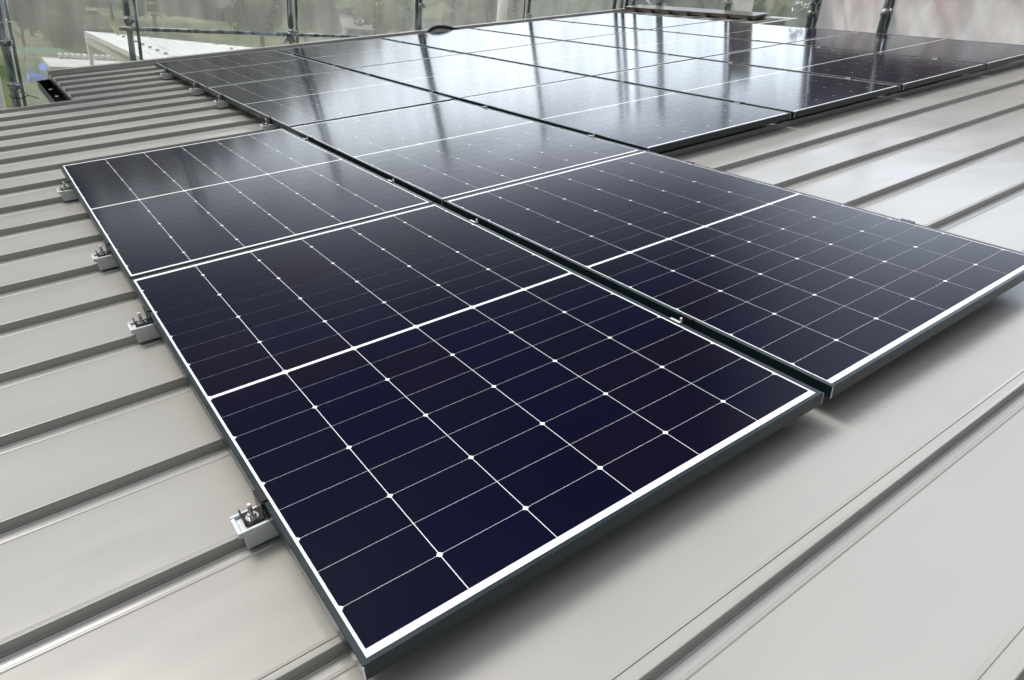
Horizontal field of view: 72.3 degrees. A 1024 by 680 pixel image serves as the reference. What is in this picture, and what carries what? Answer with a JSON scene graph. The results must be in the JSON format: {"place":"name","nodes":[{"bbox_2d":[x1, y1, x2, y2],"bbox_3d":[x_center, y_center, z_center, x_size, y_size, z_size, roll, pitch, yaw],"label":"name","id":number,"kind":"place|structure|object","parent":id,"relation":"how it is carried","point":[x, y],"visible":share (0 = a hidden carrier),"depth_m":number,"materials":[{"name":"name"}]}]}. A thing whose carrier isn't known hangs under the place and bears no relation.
{"place":"outdoors","nodes":[
{"label":"outdoors","id":0,"kind":"place"},
{"bbox_2d":[41,53,121,69],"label":"storage shed","id":1,"kind":"structure","parent":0,"point":[61,61],"depth_m":33.97,"materials":[{"name":"metal"}]},
{"bbox_2d":[0,0,757,107],"bbox_3d":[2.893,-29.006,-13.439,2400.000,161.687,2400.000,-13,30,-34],"label":"ground","id":2,"kind":"structure","parent":0,"point":[114,24],"depth_m":82.03,"materials":[{"name":"green plant"}]},
{"bbox_2d":[0,0,26,107],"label":"scaffold post","id":3,"kind":"object","parent":2,"relation":"on","point":[13,84],"visible":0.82,"depth_m":6.88,"materials":[{"name":"metal"}]},
{"bbox_2d":[0,78,6,108],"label":"scaffold sheet","id":4,"kind":"object","parent":3,"relation":"attached to","point":[2,103],"visible":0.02,"depth_m":6.55,"materials":[{"name":"grey fabric"}]},
{"bbox_2d":[9,91,38,98],"bbox_3d":[-4.919,-2.454,7.040,0.231,0.060,0.158,5,25,-1],"label":"cable tie","id":5,"kind":"object","parent":3,"relation":"attached to","point":[23,97],"visible":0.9,"depth_m":7.04,"materials":[{"name":"black"}]},
{"bbox_2d":[1,0,44,60],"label":"tree","id":6,"kind":"object","parent":2,"relation":"on","point":[23,12],"visible":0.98,"depth_m":53.21,"materials":[{"name":"green plant"}]},
{"bbox_2d":[26,71,46,81],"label":"tarpaulin","id":7,"kind":"object","parent":2,"relation":"on","point":[37,76],"visible":0.87,"depth_m":45.12,"materials":[{"name":"blue plastic"}]},
{"bbox_2d":[39,62,49,70],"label":"tarpaulin","id":8,"kind":"object","parent":2,"relation":"on","point":[43,66],"visible":0.5,"depth_m":50.06,"materials":[{"name":"blue plastic"}]},
{"bbox_2d":[10,47,82,79],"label":"net frame","id":9,"kind":"object","parent":2,"relation":"on","point":[37,51],"visible":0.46,"depth_m":45.88,"materials":[{"name":"metal"}]},
{"bbox_2d":[32,0,80,47],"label":"tree","id":10,"kind":"object","parent":2,"relation":"on","point":[61,11],"visible":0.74,"depth_m":62.39,"materials":[{"name":"green plant"}]},
{"bbox_2d":[45,0,88,45],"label":"tree","id":11,"kind":"object","parent":2,"relation":"on","point":[81,10],"visible":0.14,"depth_m":66.61,"materials":[{"name":"green plant"}]},
{"bbox_2d":[43,9,112,43],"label":"shed","id":12,"kind":"structure","parent":2,"relation":"on","point":[95,21],"depth_m":69.42,"materials":[{"name":"grey tile"}]},
{"bbox_2d":[75,31,92,38],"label":"window","id":13,"kind":"structure","parent":12,"relation":"in","point":[79,34],"depth_m":68.99,"materials":[{"name":"grey glass"}]},
{"bbox_2d":[78,0,118,8],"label":"house","id":14,"kind":"structure","parent":2,"relation":"on","point":[100,3],"depth_m":107.24,"materials":[{"name":"grey tile"}]},
{"bbox_2d":[109,0,113,18],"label":"tree","id":15,"kind":"object","parent":2,"relation":"on","point":[111,10],"visible":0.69,"depth_m":88.37,"materials":[{"name":"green plant"}]},
{"bbox_2d":[123,0,142,60],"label":"scaffold post","id":16,"kind":"object","parent":2,"relation":"on","point":[129,20],"visible":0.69,"depth_m":7.38,"materials":[{"name":"metal"}]},
{"bbox_2d":[117,0,174,33],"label":"tree","id":17,"kind":"object","parent":2,"relation":"on","point":[155,8],"visible":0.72,"depth_m":79.81,"materials":[{"name":"green plant"}]},
{"bbox_2d":[144,0,163,19],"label":"lattice mast","id":18,"kind":"object","parent":2,"relation":"on","point":[153,13],"visible":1,"depth_m":77.95,"materials":[{"name":"white metal"}]},
{"bbox_2d":[84,31,255,64],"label":"white roofed building","id":19,"kind":"structure","parent":2,"relation":"on","point":[114,45],"depth_m":18.62,"materials":[{"name":"metal"}]},
{"bbox_2d":[160,0,197,17],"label":"house","id":20,"kind":"structure","parent":2,"relation":"on","point":[182,9],"depth_m":118.18,"materials":[{"name":"grey tile"}]},
{"bbox_2d":[179,3,190,12],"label":"window","id":21,"kind":"structure","parent":20,"relation":"in","point":[182,7],"depth_m":118.15,"materials":[{"name":"grey glass"}]},
{"bbox_2d":[182,0,216,18],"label":"tree","id":22,"kind":"object","parent":2,"relation":"on","point":[206,3],"visible":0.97,"depth_m":100.54,"materials":[{"name":"green plant"}]},
{"bbox_2d":[194,1,206,17],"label":"tree","id":23,"kind":"object","parent":2,"relation":"on","point":[199,8],"visible":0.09,"depth_m":115.38,"materials":[{"name":"green plant"}]},
{"bbox_2d":[201,0,237,21],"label":"house","id":24,"kind":"structure","parent":2,"relation":"on","point":[217,10],"depth_m":116.68,"materials":[{"name":"tile"}]},
{"bbox_2d":[206,9,214,16],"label":"window","id":25,"kind":"structure","parent":24,"relation":"in","point":[209,12],"depth_m":116.69,"materials":[{"name":"grey glass"}]},
{"bbox_2d":[219,10,229,17],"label":"window","id":26,"kind":"structure","parent":24,"relation":"in","point":[222,13],"depth_m":116.64,"materials":[{"name":"grey glass"}]},
{"bbox_2d":[225,0,287,46],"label":"tree","id":27,"kind":"object","parent":2,"relation":"on","point":[249,14],"visible":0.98,"depth_m":74.88,"materials":[{"name":"green plant"}]},
{"bbox_2d":[288,0,298,43],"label":"scaffold post","id":28,"kind":"object","parent":2,"relation":"on","point":[292,40],"visible":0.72,"depth_m":8.26,"materials":[{"name":"metal"}]},
{"bbox_2d":[119,26,295,36],"bbox_3d":[-3.317,-3.423,7.779,1.874,0.091,0.041,-13,30,-34],"label":"scaffold rail","id":29,"kind":"object","parent":28,"relation":"attached to","point":[149,29],"visible":1,"depth_m":7.70,"materials":[{"name":"grey metal"}]},
{"bbox_2d":[281,36,290,44],"bbox_3d":[-2.743,-3.389,8.214,0.039,0.361,0.376,22,29,31],"label":"scaffold brace","id":30,"kind":"object","parent":28,"relation":"attached to","point":[286,40],"visible":0.34,"depth_m":8.24,"materials":[{"name":"grey metal"}]},
{"bbox_2d":[287,32,366,37],"bbox_3d":[-1.889,-3.787,8.757,1.864,0.090,0.041,-13,30,-34],"label":"scaffold rail","id":31,"kind":"object","parent":28,"relation":"attached to","point":[321,35],"visible":0.42,"depth_m":8.48,"materials":[{"name":"grey metal"}]},
{"bbox_2d":[285,0,331,42],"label":"tree","id":32,"kind":"object","parent":2,"relation":"on","point":[311,15],"visible":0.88,"depth_m":82.36,"materials":[{"name":"green plant"}]},
{"bbox_2d":[321,0,338,31],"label":"tree","id":33,"kind":"object","parent":2,"relation":"on","point":[331,10],"visible":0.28,"depth_m":105.64,"materials":[{"name":"green plant"}]},
{"bbox_2d":[338,15,375,35],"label":"house","id":34,"kind":"structure","parent":2,"relation":"on","point":[347,25],"depth_m":118.88,"materials":[{"name":"grey tile"}]},
{"bbox_2d":[347,30,356,34],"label":"window","id":35,"kind":"structure","parent":34,"relation":"in","point":[349,32],"depth_m":118.54,"materials":[{"name":"grey glass"}]},
{"bbox_2d":[360,31,369,35],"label":"window","id":36,"kind":"structure","parent":34,"relation":"in","point":[367,33],"depth_m":119.25,"materials":[{"name":"grey glass"}]},
{"bbox_2d":[352,0,397,34],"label":"tree","id":37,"kind":"object","parent":2,"relation":"on","point":[357,11],"visible":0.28,"depth_m":101.50,"materials":[{"name":"green plant"}]},
{"bbox_2d":[364,0,394,34],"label":"tree","id":38,"kind":"object","parent":2,"relation":"on","point":[381,15],"visible":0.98,"depth_m":91.15,"materials":[{"name":"green plant"}]},
{"bbox_2d":[386,29,412,33],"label":"tree","id":39,"kind":"object","parent":2,"relation":"on","point":[393,31],"visible":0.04,"depth_m":65.33,"materials":[{"name":"green plant"}]},
{"bbox_2d":[414,0,425,30],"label":"scaffold post","id":40,"kind":"object","parent":2,"relation":"on","point":[420,5],"visible":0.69,"depth_m":9.13,"materials":[{"name":"metal"}]},
{"bbox_2d":[413,18,446,30],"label":"house","id":41,"kind":"structure","parent":2,"relation":"on","point":[427,23],"depth_m":135.54,"materials":[{"name":"tile"}]},
{"bbox_2d":[441,7,475,26],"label":"tree","id":42,"kind":"object","parent":2,"relation":"on","point":[452,20],"visible":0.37,"depth_m":72.10,"materials":[{"name":"green plant"}]},
{"bbox_2d":[471,0,512,23],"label":"tree","id":43,"kind":"object","parent":2,"relation":"on","point":[487,9],"visible":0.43,"depth_m":90.90,"materials":[{"name":"green plant"}]},
{"bbox_2d":[496,0,507,21],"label":"utility pole","id":44,"kind":"object","parent":2,"relation":"on","point":[501,10],"depth_m":54.04,"materials":[{"name":"concrete"}]},
{"bbox_2d":[479,0,526,20],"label":"tree","id":45,"kind":"object","parent":2,"relation":"on","point":[516,6],"visible":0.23,"depth_m":101.34,"materials":[{"name":"green plant"}]},
{"bbox_2d":[119,0,891,33],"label":"forest","id":46,"kind":"object","parent":2,"relation":"on","point":[404,15],"visible":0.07,"depth_m":158.46,"materials":[{"name":"green plant"}]},
{"bbox_2d":[0,4,1023,679],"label":"house","id":47,"kind":"structure","parent":2,"relation":"on","point":[870,526],"depth_m":1.43,"materials":[{"name":"beige metal"}]},
{"bbox_2d":[56,179,77,201],"bbox_3d":[-2.037,-0.698,3.244,0.120,0.086,0.059,-21,35,-30],"label":"end clamp","id":48,"kind":"object","parent":47,"relation":"attached to","point":[67,193],"visible":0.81,"depth_m":3.22,"materials":[{"name":"silver metal"}]},
{"bbox_2d":[91,240,117,269],"bbox_3d":[-1.451,-0.310,2.533,0.120,0.086,0.059,-21,35,-30],"label":"end clamp","id":49,"kind":"object","parent":47,"relation":"attached to","point":[104,260],"visible":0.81,"depth_m":2.51,"materials":[{"name":"silver metal"}]},
{"bbox_2d":[127,305,159,342],"bbox_3d":[-1.061,-0.052,2.060,0.120,0.086,0.059,-21,35,-30],"label":"end clamp","id":50,"kind":"object","parent":47,"relation":"attached to","point":[142,329],"visible":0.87,"depth_m":2.04,"materials":[{"name":"silver metal"}]},
{"bbox_2d":[160,68,172,78],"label":"end clamp","id":51,"kind":"object","parent":47,"relation":"attached to","point":[166,75],"visible":0.88,"depth_m":6.17,"materials":[{"name":"silver metal"}]},
{"bbox_2d":[189,82,203,94],"bbox_3d":[-2.456,-1.969,5.482,0.120,0.086,0.059,-21,35,-30],"label":"end clamp","id":52,"kind":"object","parent":47,"relation":"attached to","point":[195,90],"visible":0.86,"depth_m":5.46,"materials":[{"name":"silver metal"}]},
{"bbox_2d":[213,94,229,107],"bbox_3d":[-2.066,-1.711,5.009,0.120,0.086,0.059,-21,35,-30],"label":"end clamp","id":53,"kind":"object","parent":47,"relation":"attached to","point":[220,102],"visible":0.91,"depth_m":4.99,"materials":[{"name":"silver metal"}]},
{"bbox_2d":[60,128,433,286],"bbox_3d":[-1.276,-0.695,3.147,1.136,0.033,1.723,-21,35,-30],"label":"solar panel","id":54,"kind":"object","parent":47,"relation":"on","point":[155,210],"visible":0.98,"depth_m":2.95,"materials":[{"name":"glass"},{"name":"silicon solar cells"},{"name":"aluminium"}]},
{"bbox_2d":[155,50,342,91],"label":"solar panel","id":55,"kind":"object","parent":47,"relation":"on","point":[211,71],"visible":0.95,"depth_m":6.08,"materials":[{"name":"glass"},{"name":"silicon solar cells"},{"name":"aluminium"}]},
{"bbox_2d":[229,487,277,548],"bbox_3d":[-0.475,0.336,1.349,0.120,0.086,0.059,-21,35,-30],"label":"end clamp","id":56,"kind":"object","parent":47,"relation":"attached to","point":[252,526],"visible":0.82,"depth_m":1.33,"materials":[{"name":"metal"}]},
{"bbox_2d":[259,116,277,130],"bbox_3d":[-1.480,-1.323,4.298,0.120,0.086,0.059,-21,35,-30],"label":"end clamp","id":57,"kind":"object","parent":47,"relation":"attached to","point":[266,125],"visible":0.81,"depth_m":4.28,"materials":[{"name":"silver metal"}]},
{"bbox_2d":[206,69,453,130],"bbox_3d":[-1.344,-1.734,4.960,1.136,0.034,1.723,-21,35,-30],"label":"solar panel","id":58,"kind":"object","parent":47,"relation":"on","point":[285,103],"visible":0.97,"depth_m":4.82,"materials":[{"name":"glass"},{"name":"silicon solar cells"},{"name":"aluminium"}]},
{"bbox_2d":[277,38,461,69],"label":"solar panel","id":59,"kind":"object","parent":47,"relation":"on","point":[358,53],"visible":0.94,"depth_m":6.68,"materials":[{"name":"glass"},{"name":"silicon solar cells"},{"name":"aluminium"}]},
{"bbox_2d":[388,177,400,185],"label":"clamp","id":60,"kind":"object","parent":47,"relation":"attached to","point":[398,181],"visible":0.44,"depth_m":3.08,"materials":[{"name":"silver metal"}]},
{"bbox_2d":[426,25,461,32],"bbox_3d":[-0.705,-3.652,8.275,0.766,0.161,0.045,-21,35,-30],"label":"cable hose","id":61,"kind":"object","parent":47,"relation":"on","point":[430,29],"visible":0.41,"depth_m":8.16,"materials":[{"name":"black"}]},
{"bbox_2d":[288,99,641,205],"bbox_3d":[-0.329,-1.061,3.729,1.136,0.034,1.723,-21,35,-30],"label":"solar panel","id":62,"kind":"object","parent":47,"relation":"on","point":[438,152],"visible":0.97,"depth_m":3.55,"materials":[{"name":"glass"},{"name":"silicon solar cells"},{"name":"aluminium"}]},
{"bbox_2d":[349,54,586,100],"bbox_3d":[-0.397,-2.102,5.540,1.136,0.032,1.723,-21,35,-30],"label":"solar panel","id":63,"kind":"object","parent":47,"relation":"on","point":[457,76],"visible":0.95,"depth_m":5.42,"materials":[{"name":"glass"},{"name":"silicon solar cells"},{"name":"aluminium"}]},
{"bbox_2d":[382,28,559,53],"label":"solar panel","id":64,"kind":"object","parent":47,"relation":"on","point":[466,41],"visible":0.94,"depth_m":7.26,"materials":[{"name":"glass"},{"name":"silicon solar cells"},{"name":"aluminium"}]},
{"bbox_2d":[129,203,823,679],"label":"solar panel","id":65,"kind":"object","parent":47,"relation":"on","point":[433,421],"visible":1,"depth_m":1.58,"materials":[{"name":"glass"},{"name":"silicon solar cells"},{"name":"aluminium"}]},
{"bbox_2d":[470,217,486,226],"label":"clamp","id":66,"kind":"object","parent":47,"relation":"attached to","point":[482,221],"visible":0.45,"depth_m":2.61,"materials":[{"name":"silver metal"}]},
{"bbox_2d":[471,20,641,40],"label":"solar panel","id":67,"kind":"object","parent":47,"relation":"on","point":[558,30],"visible":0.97,"depth_m":7.86,"materials":[{"name":"glass"},{"name":"silicon solar cells"},{"name":"aluminium"}]},
{"bbox_2d":[467,41,694,76],"bbox_3d":[0.550,-2.469,6.121,1.136,0.034,1.723,-21,35,-30],"label":"solar panel","id":68,"kind":"object","parent":47,"relation":"on","point":[591,60],"visible":0.95,"depth_m":6.01,"materials":[{"name":"glass"},{"name":"silicon solar cells"},{"name":"aluminium"}]},
{"bbox_2d":[589,133,599,137],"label":"clamp","id":69,"kind":"object","parent":47,"relation":"attached to","point":[596,135],"visible":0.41,"depth_m":3.67,"materials":[{"name":"silver metal"}]},
{"bbox_2d":[460,76,790,152],"bbox_3d":[0.618,-1.430,4.309,1.136,0.034,1.723,-21,35,-30],"label":"solar panel","id":70,"kind":"object","parent":47,"relation":"on","point":[654,120],"visible":0.96,"depth_m":4.12,"materials":[{"name":"black"}]},
{"bbox_2d":[549,12,716,29],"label":"solar panel","id":71,"kind":"object","parent":47,"relation":"on","point":[634,21],"visible":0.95,"depth_m":8.44,"materials":[{"name":"black"}]},
{"bbox_2d":[565,30,781,58],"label":"solar panel","id":72,"kind":"object","parent":47,"relation":"on","point":[686,45],"visible":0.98,"depth_m":6.60,"materials":[{"name":"black"}]},
{"bbox_2d":[670,312,693,327],"bbox_3d":[0.458,-0.028,1.919,0.156,0.092,0.059,-21,35,-30],"label":"clamp","id":73,"kind":"object","parent":47,"relation":"attached to","point":[685,319],"visible":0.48,"depth_m":1.90,"materials":[{"name":"black metal"}]},
{"bbox_2d":[443,150,1023,398],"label":"solar panel","id":74,"kind":"object","parent":47,"relation":"on","point":[830,299],"visible":0.99,"depth_m":2.23,"materials":[{"name":"black"}]},
{"bbox_2d":[593,59,900,117],"bbox_3d":[1.566,-1.796,4.890,1.136,0.033,1.723,-21,35,-30],"label":"solar panel","id":75,"kind":"object","parent":47,"relation":"on","point":[795,94],"visible":0.98,"depth_m":4.72,"materials":[{"name":"black"}]},
{"bbox_2d":[649,21,854,43],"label":"solar panel","id":76,"kind":"object","parent":47,"relation":"on","point":[761,32],"visible":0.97,"depth_m":7.19,"materials":[{"name":"black"}]},
{"bbox_2d":[699,44,986,89],"bbox_3d":[2.513,-2.163,5.471,1.136,0.032,1.723,-21,35,-30],"label":"solar panel","id":77,"kind":"object","parent":47,"relation":"on","point":[905,72],"visible":0.98,"depth_m":5.31,"materials":[{"name":"black"}]},
{"bbox_2d":[786,32,1023,67],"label":"solar panel","id":78,"kind":"object","parent":47,"relation":"on","point":[990,54],"visible":0.99,"depth_m":5.95,"materials":[{"name":"black"}]},
{"bbox_2d":[901,218,914,222],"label":"end clamp","id":79,"kind":"object","parent":47,"relation":"attached to","point":[905,220],"visible":0.16,"depth_m":2.47,"materials":[{"name":"silver metal"}]},
{"bbox_2d":[506,11,524,20],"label":"tree","id":80,"kind":"object","parent":2,"relation":"on","point":[520,16],"visible":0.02,"depth_m":81.30,"materials":[{"name":"green plant"}]},
{"bbox_2d":[525,0,532,18],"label":"scaffold post","id":81,"kind":"object","parent":2,"relation":"on","point":[528,14],"visible":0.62,"depth_m":10.06,"materials":[{"name":"metal"}]},
{"bbox_2d":[530,0,617,14],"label":"scaffold sheet","id":82,"kind":"object","parent":81,"relation":"attached to","point":[596,5],"visible":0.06,"depth_m":10.82,"materials":[{"name":"grey fabric"}]},
{"bbox_2d":[525,0,556,17],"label":"tree","id":83,"kind":"object","parent":2,"relation":"on","point":[542,11],"visible":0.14,"depth_m":106.89,"materials":[{"name":"green plant"}]},
{"bbox_2d":[555,0,586,14],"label":"tree","id":84,"kind":"object","parent":2,"relation":"on","point":[559,7],"visible":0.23,"depth_m":107.17,"materials":[{"name":"green plant"}]},
{"bbox_2d":[601,0,625,10],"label":"tree","id":85,"kind":"object","parent":2,"relation":"on","point":[610,7],"visible":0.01,"depth_m":88.10,"materials":[{"name":"green plant"}]},
{"bbox_2d":[612,0,623,8],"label":"scaffold post","id":86,"kind":"object","parent":2,"relation":"on","point":[620,5],"visible":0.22,"depth_m":10.93,"materials":[{"name":"metal"}]},
{"bbox_2d":[655,0,665,5],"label":"scaffold post","id":87,"kind":"object","parent":2,"relation":"on","point":[658,2],"visible":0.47,"depth_m":10.61,"materials":[{"name":"metal"}]},
{"bbox_2d":[640,0,651,4],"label":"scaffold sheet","id":88,"kind":"object","parent":87,"relation":"attached to","point":[643,2],"visible":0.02,"depth_m":10.95,"materials":[{"name":"grey fabric"}]},
{"bbox_2d":[676,0,687,6],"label":"scaffold sheet","id":89,"kind":"object","parent":87,"relation":"attached to","point":[680,3],"visible":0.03,"depth_m":10.39,"materials":[{"name":"grey fabric"}]},
{"bbox_2d":[682,2,699,7],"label":"tree","id":90,"kind":"object","parent":2,"relation":"on","point":[690,4],"depth_m":94.59,"materials":[{"name":"green plant"}]},
{"bbox_2d":[724,0,731,9],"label":"scaffold post","id":91,"kind":"object","parent":2,"relation":"on","point":[727,3],"visible":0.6,"depth_m":9.70,"materials":[{"name":"metal"}]},
{"bbox_2d":[730,0,753,11],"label":"scaffold sheet","id":92,"kind":"object","parent":91,"relation":"attached to","point":[741,5],"visible":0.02,"depth_m":9.57,"materials":[{"name":"white fabric"}]},
{"bbox_2d":[805,0,821,27],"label":"scaffold post","id":93,"kind":"object","parent":2,"relation":"on","point":[812,13],"visible":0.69,"depth_m":7.87,"materials":[{"name":"metal"}]},
{"bbox_2d":[792,0,811,12],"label":"tie bundle","id":94,"kind":"object","parent":93,"relation":"attached to","point":[801,4],"visible":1,"depth_m":7.85,"materials":[{"name":"white"}]},
{"bbox_2d":[811,0,884,32],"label":"scaffold sheet","id":95,"kind":"object","parent":93,"relation":"attached to","point":[855,15],"visible":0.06,"depth_m":7.58,"materials":[{"name":"white fabric"}]},
{"bbox_2d":[876,0,894,33],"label":"scaffold post","id":96,"kind":"object","parent":2,"relation":"on","point":[886,11],"visible":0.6,"depth_m":7.28,"materials":[{"name":"metal"}]},
{"bbox_2d":[887,0,1023,44],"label":"scaffold sheet","id":97,"kind":"object","parent":96,"relation":"attached to","point":[997,21],"visible":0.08,"depth_m":6.78,"materials":[{"name":"white fabric"}]}
]}

